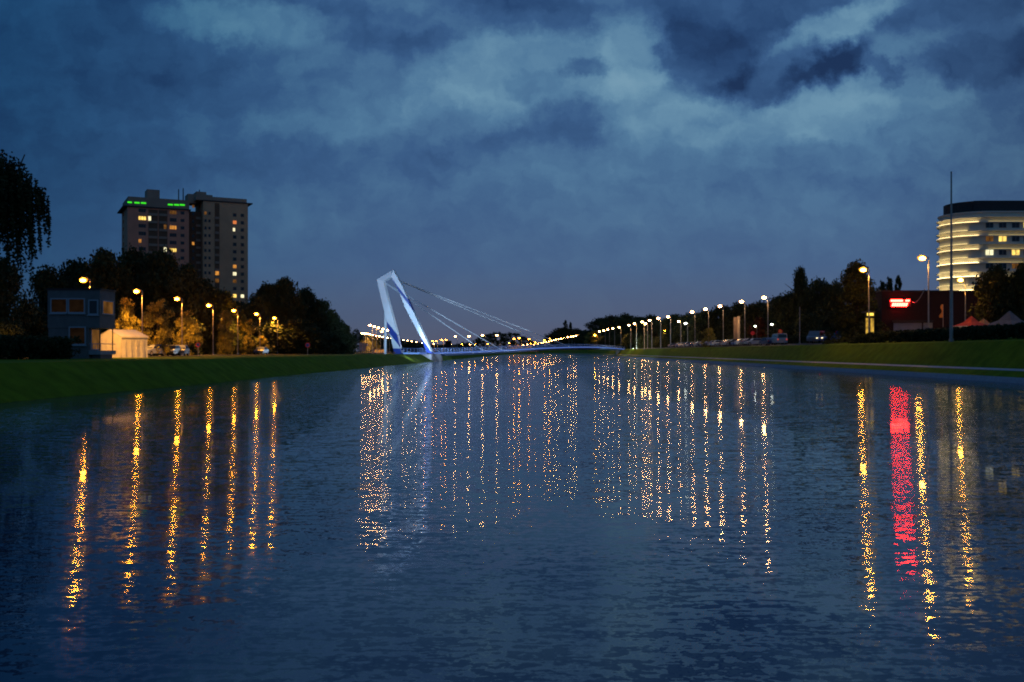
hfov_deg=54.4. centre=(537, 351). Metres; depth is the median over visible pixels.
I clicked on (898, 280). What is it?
poplar tree
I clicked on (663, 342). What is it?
tree
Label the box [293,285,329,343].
tree
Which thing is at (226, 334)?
tree
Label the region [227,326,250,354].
tree
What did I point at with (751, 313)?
tree
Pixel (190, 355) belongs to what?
street
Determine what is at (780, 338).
parked van
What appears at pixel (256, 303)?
tree
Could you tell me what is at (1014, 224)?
window
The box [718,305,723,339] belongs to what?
street lamp
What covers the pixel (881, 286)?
poplar tree
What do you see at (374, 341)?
tree
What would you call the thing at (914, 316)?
brick hall
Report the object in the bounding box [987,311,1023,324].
marquee
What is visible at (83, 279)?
street lamp
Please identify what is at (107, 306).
window
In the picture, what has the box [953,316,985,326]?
marquee
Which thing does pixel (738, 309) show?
tree
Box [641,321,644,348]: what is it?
street lamp
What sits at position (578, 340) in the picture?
tree
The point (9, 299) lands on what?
tree
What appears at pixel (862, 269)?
street lamp
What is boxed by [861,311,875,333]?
lit kiosk
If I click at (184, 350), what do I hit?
parked car
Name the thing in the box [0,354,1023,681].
water
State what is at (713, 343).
parked car
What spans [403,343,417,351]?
tree
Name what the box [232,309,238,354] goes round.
street lamp
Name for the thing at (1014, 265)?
window
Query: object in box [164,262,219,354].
tree
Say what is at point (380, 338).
street lamp
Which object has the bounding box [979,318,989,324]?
marquee
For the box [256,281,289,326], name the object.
tree
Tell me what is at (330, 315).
tree
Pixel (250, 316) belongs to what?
tree
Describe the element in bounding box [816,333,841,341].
parked car
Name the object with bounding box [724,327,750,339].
tree
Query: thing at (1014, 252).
window
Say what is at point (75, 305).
window
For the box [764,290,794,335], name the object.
tree
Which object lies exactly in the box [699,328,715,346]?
tree
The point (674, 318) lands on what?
tree
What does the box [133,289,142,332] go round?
street lamp
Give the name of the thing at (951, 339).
flagpole
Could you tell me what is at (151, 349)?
parked car
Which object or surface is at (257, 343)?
tree
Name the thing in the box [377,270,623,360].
footbridge
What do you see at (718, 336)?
tree
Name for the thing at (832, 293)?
tree
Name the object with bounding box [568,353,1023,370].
path
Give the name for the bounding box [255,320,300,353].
tree
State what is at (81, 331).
window
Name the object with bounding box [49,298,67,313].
window
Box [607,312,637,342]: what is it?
tree
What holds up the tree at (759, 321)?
on the ground
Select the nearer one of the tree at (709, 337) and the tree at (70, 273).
the tree at (70, 273)
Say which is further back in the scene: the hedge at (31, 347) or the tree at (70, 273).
the tree at (70, 273)
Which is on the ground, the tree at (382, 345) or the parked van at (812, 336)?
the tree at (382, 345)
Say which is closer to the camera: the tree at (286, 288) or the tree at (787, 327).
the tree at (787, 327)
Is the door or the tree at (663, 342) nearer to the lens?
the door
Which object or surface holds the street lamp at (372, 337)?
on the ground
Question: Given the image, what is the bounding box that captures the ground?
[0,337,1023,402]
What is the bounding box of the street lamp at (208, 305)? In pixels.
[206,304,213,354]
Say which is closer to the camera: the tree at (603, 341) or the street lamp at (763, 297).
the street lamp at (763, 297)
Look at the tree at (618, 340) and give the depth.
696.88 m
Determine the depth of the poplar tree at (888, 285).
261.69 m
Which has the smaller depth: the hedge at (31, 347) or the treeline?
the hedge at (31, 347)
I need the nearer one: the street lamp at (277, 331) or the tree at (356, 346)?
the street lamp at (277, 331)
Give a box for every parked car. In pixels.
[147,345,165,355]
[161,345,180,355]
[171,345,189,355]
[254,347,268,353]
[711,340,721,345]
[727,339,741,345]
[734,339,752,345]
[744,338,763,344]
[759,338,774,344]
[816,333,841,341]
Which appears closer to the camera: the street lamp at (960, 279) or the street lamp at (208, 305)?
the street lamp at (208, 305)
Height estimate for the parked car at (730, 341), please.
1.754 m
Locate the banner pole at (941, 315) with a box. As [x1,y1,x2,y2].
[939,304,942,317]
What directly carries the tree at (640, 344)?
on the ground
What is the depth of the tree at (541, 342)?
1291.85 m
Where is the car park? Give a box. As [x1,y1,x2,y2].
[639,342,840,348]
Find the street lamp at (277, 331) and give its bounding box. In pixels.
[273,317,277,353]
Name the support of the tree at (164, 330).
on the ground
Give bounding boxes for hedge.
[0,320,22,335]
[0,334,81,359]
[761,334,817,343]
[846,321,1023,343]
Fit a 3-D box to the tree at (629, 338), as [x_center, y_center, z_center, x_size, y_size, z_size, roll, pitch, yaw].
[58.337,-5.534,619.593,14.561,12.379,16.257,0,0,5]
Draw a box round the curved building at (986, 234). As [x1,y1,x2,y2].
[936,201,1023,296]
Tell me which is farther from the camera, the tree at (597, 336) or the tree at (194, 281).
the tree at (597, 336)
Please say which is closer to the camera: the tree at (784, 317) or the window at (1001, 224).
the window at (1001, 224)
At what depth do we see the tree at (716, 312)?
399.19 m
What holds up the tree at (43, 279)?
on the ground
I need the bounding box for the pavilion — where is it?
[373,348,387,352]
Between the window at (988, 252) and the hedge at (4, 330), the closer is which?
the hedge at (4, 330)
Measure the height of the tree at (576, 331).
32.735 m
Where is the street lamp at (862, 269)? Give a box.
[859,267,869,331]
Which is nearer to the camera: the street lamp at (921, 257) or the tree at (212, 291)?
the street lamp at (921, 257)
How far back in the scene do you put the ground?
112.83 m
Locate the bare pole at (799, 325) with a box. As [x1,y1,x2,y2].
[799,307,800,343]
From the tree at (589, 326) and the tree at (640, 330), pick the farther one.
the tree at (589, 326)
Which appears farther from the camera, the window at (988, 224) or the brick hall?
the window at (988, 224)
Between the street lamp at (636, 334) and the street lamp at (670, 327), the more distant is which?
the street lamp at (636, 334)
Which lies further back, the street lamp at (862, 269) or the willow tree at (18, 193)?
the street lamp at (862, 269)
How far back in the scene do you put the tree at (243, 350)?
224.28 m
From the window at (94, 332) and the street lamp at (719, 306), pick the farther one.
the street lamp at (719, 306)
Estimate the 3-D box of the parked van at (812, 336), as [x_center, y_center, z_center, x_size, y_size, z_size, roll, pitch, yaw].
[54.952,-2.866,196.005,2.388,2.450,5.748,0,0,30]
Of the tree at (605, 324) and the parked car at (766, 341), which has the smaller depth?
the parked car at (766, 341)
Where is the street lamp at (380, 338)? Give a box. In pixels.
[377,327,380,352]
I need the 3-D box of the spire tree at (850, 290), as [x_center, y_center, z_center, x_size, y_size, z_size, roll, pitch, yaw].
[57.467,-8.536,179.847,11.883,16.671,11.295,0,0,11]
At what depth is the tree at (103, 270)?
190.44 m
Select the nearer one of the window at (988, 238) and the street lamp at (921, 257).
the street lamp at (921, 257)
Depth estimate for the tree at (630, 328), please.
697.25 m
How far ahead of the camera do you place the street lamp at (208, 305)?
192.23 m
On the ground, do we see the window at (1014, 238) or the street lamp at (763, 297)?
the street lamp at (763, 297)
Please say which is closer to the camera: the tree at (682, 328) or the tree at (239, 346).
the tree at (239, 346)
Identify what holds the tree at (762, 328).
on the ground
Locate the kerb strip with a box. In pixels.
[558,354,1023,383]
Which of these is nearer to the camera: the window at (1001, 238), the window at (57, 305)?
the window at (57, 305)
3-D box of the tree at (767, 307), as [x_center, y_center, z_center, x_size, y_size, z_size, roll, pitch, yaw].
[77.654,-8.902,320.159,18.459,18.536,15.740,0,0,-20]
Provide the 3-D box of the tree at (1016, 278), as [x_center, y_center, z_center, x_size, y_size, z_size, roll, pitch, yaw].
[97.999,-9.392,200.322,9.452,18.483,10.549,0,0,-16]
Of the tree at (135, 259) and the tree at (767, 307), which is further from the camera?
the tree at (767, 307)
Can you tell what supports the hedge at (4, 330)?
on the ground
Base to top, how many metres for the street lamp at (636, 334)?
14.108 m
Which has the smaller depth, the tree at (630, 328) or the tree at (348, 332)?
the tree at (348, 332)
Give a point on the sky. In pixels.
(535, 166)
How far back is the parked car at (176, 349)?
159.35 m
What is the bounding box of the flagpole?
[949,171,953,341]
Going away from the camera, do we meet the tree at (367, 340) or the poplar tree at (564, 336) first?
the tree at (367, 340)
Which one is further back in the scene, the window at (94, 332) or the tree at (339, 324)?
the tree at (339, 324)
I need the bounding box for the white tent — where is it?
[101,330,148,357]
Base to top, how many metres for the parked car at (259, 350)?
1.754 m
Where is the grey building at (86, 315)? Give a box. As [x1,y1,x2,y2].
[46,288,115,358]
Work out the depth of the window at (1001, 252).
267.94 m
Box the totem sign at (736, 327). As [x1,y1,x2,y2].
[733,316,739,338]
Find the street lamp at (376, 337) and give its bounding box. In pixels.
[373,325,376,353]
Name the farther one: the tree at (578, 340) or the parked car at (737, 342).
the tree at (578, 340)
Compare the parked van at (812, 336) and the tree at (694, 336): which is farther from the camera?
the tree at (694, 336)
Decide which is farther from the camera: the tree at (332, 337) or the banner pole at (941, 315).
the tree at (332, 337)
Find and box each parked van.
[771,333,787,344]
[806,331,824,342]
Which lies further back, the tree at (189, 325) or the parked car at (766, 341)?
the parked car at (766, 341)
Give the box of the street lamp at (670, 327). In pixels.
[666,316,670,343]
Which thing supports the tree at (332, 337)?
on the ground
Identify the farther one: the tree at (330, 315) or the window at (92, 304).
the tree at (330, 315)
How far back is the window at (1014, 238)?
267.94 m
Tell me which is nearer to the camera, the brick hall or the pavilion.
the brick hall
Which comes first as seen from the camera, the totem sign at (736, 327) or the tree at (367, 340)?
the totem sign at (736, 327)
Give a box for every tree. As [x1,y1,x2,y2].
[0,149,51,283]
[0,256,39,335]
[10,305,47,336]
[18,264,68,334]
[57,256,88,287]
[75,247,138,328]
[101,314,121,354]
[109,297,141,355]
[113,243,174,329]
[131,245,200,339]
[135,305,205,354]
[140,299,174,355]
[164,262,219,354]
[169,310,202,354]
[195,276,227,354]
[214,287,245,354]
[216,310,235,354]
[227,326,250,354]
[230,300,261,353]
[236,314,257,354]
[244,292,272,338]
[244,334,263,353]
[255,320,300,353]
[255,335,271,353]
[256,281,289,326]
[271,276,309,324]
[272,318,338,353]
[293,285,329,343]
[309,332,353,353]
[311,297,341,345]
[333,315,351,352]
[342,323,356,353]
[348,334,357,353]
[361,335,371,352]
[367,337,379,351]
[378,339,392,352]
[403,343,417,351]
[416,345,425,351]
[538,336,560,346]
[545,327,568,349]
[561,320,568,349]
[566,328,581,349]
[568,322,572,349]
[572,330,591,349]
[579,317,607,346]
[584,330,604,349]
[592,315,621,346]
[597,336,610,346]
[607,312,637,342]
[608,335,624,348]
[619,316,643,336]
[619,333,639,348]
[632,333,655,348]
[634,313,659,336]
[642,317,666,346]
[648,336,669,347]
[657,313,681,343]
[671,312,698,342]
[686,309,718,341]
[696,305,729,339]
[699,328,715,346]
[715,300,748,333]
[715,331,732,345]
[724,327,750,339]
[740,299,767,328]
[748,316,766,337]
[753,295,779,336]
[753,327,772,344]
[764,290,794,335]
[765,320,797,343]
[778,288,811,322]
[787,266,808,321]
[791,313,823,335]
[794,275,828,321]
[812,278,850,331]
[822,258,890,343]
[878,280,884,290]
[885,276,892,289]
[894,275,901,289]
[966,263,1021,322]
[994,262,1023,320]
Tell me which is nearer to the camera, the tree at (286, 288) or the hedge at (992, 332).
the hedge at (992, 332)
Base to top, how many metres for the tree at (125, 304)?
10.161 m
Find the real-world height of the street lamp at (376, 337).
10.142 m
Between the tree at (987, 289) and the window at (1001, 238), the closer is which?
the tree at (987, 289)
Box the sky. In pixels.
[0,0,1023,351]
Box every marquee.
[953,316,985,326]
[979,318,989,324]
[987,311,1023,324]
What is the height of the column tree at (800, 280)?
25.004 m
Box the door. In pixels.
[887,322,892,330]
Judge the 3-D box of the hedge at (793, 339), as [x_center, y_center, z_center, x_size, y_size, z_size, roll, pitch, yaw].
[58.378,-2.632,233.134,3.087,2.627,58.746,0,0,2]
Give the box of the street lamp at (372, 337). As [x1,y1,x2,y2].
[369,324,372,353]
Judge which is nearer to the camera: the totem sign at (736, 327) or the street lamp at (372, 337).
the totem sign at (736, 327)
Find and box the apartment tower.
[117,188,252,305]
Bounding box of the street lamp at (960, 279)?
[957,278,965,319]
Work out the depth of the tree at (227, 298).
221.00 m
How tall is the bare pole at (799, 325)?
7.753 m
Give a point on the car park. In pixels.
(748, 345)
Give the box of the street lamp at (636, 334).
[633,323,636,348]
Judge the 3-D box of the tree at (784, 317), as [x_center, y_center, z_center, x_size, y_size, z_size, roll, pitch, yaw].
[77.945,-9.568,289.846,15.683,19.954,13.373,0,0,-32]
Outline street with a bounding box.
[4,354,259,357]
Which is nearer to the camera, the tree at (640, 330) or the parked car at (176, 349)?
the parked car at (176, 349)
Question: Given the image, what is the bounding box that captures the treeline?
[353,329,543,351]
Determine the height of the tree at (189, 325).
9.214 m
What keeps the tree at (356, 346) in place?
on the ground
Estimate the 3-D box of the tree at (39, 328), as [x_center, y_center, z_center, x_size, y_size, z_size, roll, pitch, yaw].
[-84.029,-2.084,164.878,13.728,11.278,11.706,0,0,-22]
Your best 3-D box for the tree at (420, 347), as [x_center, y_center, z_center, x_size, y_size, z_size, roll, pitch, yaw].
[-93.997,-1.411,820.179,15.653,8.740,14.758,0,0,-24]
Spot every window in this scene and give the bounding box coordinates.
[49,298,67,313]
[68,298,85,313]
[69,327,86,345]
[87,300,98,315]
[91,329,100,349]
[102,300,113,314]
[986,222,992,227]
[986,236,992,240]
[986,250,992,254]
[999,222,1005,227]
[999,236,1005,240]
[999,250,1005,254]
[1012,222,1018,227]
[1012,236,1018,240]
[1012,250,1018,254]
[1012,263,1018,268]
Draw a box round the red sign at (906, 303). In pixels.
[889,299,910,307]
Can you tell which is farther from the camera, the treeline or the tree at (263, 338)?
the treeline
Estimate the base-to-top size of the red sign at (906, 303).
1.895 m
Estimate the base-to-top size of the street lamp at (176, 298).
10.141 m
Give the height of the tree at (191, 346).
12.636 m
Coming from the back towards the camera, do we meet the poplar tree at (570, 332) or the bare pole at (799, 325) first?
the poplar tree at (570, 332)
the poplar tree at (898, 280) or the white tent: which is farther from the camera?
the poplar tree at (898, 280)
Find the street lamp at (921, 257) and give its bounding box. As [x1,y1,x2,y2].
[917,255,928,327]
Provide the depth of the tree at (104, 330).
171.09 m
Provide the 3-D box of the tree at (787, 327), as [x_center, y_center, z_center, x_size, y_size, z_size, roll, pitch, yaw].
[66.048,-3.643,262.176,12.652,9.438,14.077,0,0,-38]
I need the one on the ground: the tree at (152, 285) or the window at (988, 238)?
the tree at (152, 285)
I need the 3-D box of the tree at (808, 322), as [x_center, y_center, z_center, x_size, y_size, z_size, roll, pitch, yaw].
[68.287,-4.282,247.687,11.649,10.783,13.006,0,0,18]
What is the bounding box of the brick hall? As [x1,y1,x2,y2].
[852,290,995,330]
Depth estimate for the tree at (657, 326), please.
556.50 m
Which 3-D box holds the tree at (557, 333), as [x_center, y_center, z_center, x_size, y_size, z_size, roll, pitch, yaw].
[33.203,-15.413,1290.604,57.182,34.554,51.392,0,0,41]
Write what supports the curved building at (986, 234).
on the ground
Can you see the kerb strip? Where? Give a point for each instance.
(971, 377)
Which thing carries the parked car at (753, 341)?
on the car park
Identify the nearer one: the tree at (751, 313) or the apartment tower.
the tree at (751, 313)
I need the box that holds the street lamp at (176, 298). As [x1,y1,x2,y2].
[174,297,182,355]
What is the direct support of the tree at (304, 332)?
on the ground
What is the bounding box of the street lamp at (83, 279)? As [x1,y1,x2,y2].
[79,277,90,287]
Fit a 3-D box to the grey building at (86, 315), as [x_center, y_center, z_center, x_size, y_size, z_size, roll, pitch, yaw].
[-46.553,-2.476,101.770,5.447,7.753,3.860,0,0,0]
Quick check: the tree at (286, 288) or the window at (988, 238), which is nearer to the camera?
the window at (988, 238)
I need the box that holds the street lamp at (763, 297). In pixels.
[761,296,767,337]
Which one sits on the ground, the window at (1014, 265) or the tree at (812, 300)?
the tree at (812, 300)

